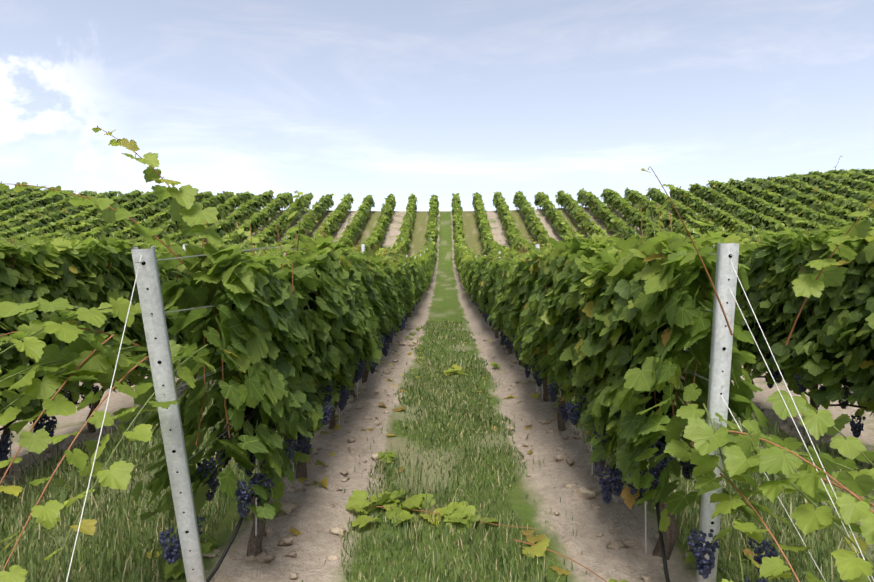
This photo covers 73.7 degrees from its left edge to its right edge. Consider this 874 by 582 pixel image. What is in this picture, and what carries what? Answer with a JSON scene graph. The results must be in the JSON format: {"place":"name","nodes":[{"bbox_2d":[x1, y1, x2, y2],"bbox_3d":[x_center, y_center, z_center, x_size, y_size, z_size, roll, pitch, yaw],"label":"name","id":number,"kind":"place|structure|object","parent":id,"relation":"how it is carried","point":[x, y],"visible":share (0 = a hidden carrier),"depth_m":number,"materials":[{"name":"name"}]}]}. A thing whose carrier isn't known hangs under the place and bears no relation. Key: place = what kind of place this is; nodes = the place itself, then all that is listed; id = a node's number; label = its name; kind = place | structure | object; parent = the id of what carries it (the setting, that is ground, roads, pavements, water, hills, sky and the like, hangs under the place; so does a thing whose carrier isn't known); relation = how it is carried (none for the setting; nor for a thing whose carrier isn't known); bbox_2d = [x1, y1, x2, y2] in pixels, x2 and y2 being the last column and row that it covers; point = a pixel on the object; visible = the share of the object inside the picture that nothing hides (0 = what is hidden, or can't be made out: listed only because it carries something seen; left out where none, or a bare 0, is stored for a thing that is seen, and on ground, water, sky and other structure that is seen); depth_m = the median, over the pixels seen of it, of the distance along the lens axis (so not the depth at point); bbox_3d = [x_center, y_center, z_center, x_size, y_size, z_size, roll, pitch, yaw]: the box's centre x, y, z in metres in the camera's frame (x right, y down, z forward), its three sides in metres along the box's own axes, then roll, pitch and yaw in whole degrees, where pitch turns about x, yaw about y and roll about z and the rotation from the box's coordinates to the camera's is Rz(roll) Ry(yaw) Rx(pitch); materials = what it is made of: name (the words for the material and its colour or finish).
{"place":"outdoors","nodes":[
{"label":"outdoors","id":0,"kind":"place"},
{"bbox_2d":[0,201,873,581],"bbox_3d":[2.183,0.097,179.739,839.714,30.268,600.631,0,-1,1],"label":"ground","id":1,"kind":"structure","parent":0,"point":[444,299],"depth_m":4.29,"materials":[{"name":"brown soil"}]},
{"bbox_2d":[9,208,695,552],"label":"vine stakes","id":2,"kind":"object","parent":1,"relation":"on","point":[339,423],"depth_m":4.26,"materials":[{"name":"grey metal"}]},
{"bbox_2d":[0,307,869,581],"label":"drip hose","id":3,"kind":"object","parent":1,"relation":"on","point":[234,535],"visible":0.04,"depth_m":2.84,"materials":[{"name":"black"}]},
{"bbox_2d":[0,288,871,581],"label":"grape clusters","id":4,"kind":"object","parent":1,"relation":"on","point":[170,554],"visible":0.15,"depth_m":3.32,"materials":[{"name":"purple food"}]},
{"bbox_2d":[0,127,873,581],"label":"vine leaves","id":5,"kind":"object","parent":1,"relation":"on","point":[648,297],"visible":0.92,"depth_m":2.90,"materials":[{"name":"green plant"}]},
{"bbox_2d":[0,168,873,292],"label":"vine rows","id":6,"kind":"object","parent":1,"relation":"on","point":[462,257],"visible":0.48,"depth_m":50.65,"materials":[{"name":"green plant"}]},
{"bbox_2d":[0,337,873,581],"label":"stones","id":7,"kind":"object","parent":1,"relation":"on","point":[264,556],"visible":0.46,"depth_m":4.15,"materials":[{"name":"beige stone"}]},
{"bbox_2d":[0,172,873,559],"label":"vine","id":8,"kind":"object","parent":1,"relation":"on","point":[801,322],"depth_m":5.33,"materials":[{"name":"green plant"}]},
{"bbox_2d":[15,172,870,581],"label":"trellis posts","id":9,"kind":"object","parent":1,"relation":"on","point":[165,382],"visible":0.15,"depth_m":2.35,"materials":[{"name":"grey metal"}]},
{"bbox_2d":[21,247,802,468],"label":"trellis wires","id":10,"kind":"object","parent":9,"relation":"attached to","point":[255,300],"visible":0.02,"depth_m":2.59,"materials":[{"name":"grey metal"}]},
{"bbox_2d":[141,254,731,569],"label":"post holes","id":11,"kind":"object","parent":9,"relation":"attached to","point":[160,362],"visible":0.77,"depth_m":2.33,"materials":[{"name":"black"}]},
{"bbox_2d":[66,255,873,581],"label":"trellis anchor wires","id":12,"kind":"object","parent":9,"relation":"attached to","point":[722,397],"visible":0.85,"depth_m":2.00,"materials":[{"name":"silver metal"}]},
{"bbox_2d":[146,327,756,579],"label":"weed plants","id":13,"kind":"object","parent":1,"relation":"on","point":[206,548],"visible":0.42,"depth_m":3.56,"materials":[{"name":"green plant"}]},
{"bbox_2d":[155,223,777,350],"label":"vine leaves","id":14,"kind":"object","parent":1,"relation":"on","point":[490,279],"visible":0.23,"depth_m":10.31,"materials":[{"name":"green plant"}]},
{"bbox_2d":[0,320,873,581],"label":"grass","id":15,"kind":"structure","parent":0,"point":[688,515],"depth_m":3.74,"materials":[{"name":"green plant"}]},
{"bbox_2d":[0,125,873,581],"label":"vine shoots","id":16,"kind":"object","parent":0,"point":[838,485],"visible":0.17,"depth_m":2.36,"materials":[{"name":"brown plant"}]},
{"bbox_2d":[0,0,873,210],"label":"sky","id":17,"kind":"structure","parent":0,"point":[379,99],"materials":[{"name":"blue"}]}
]}

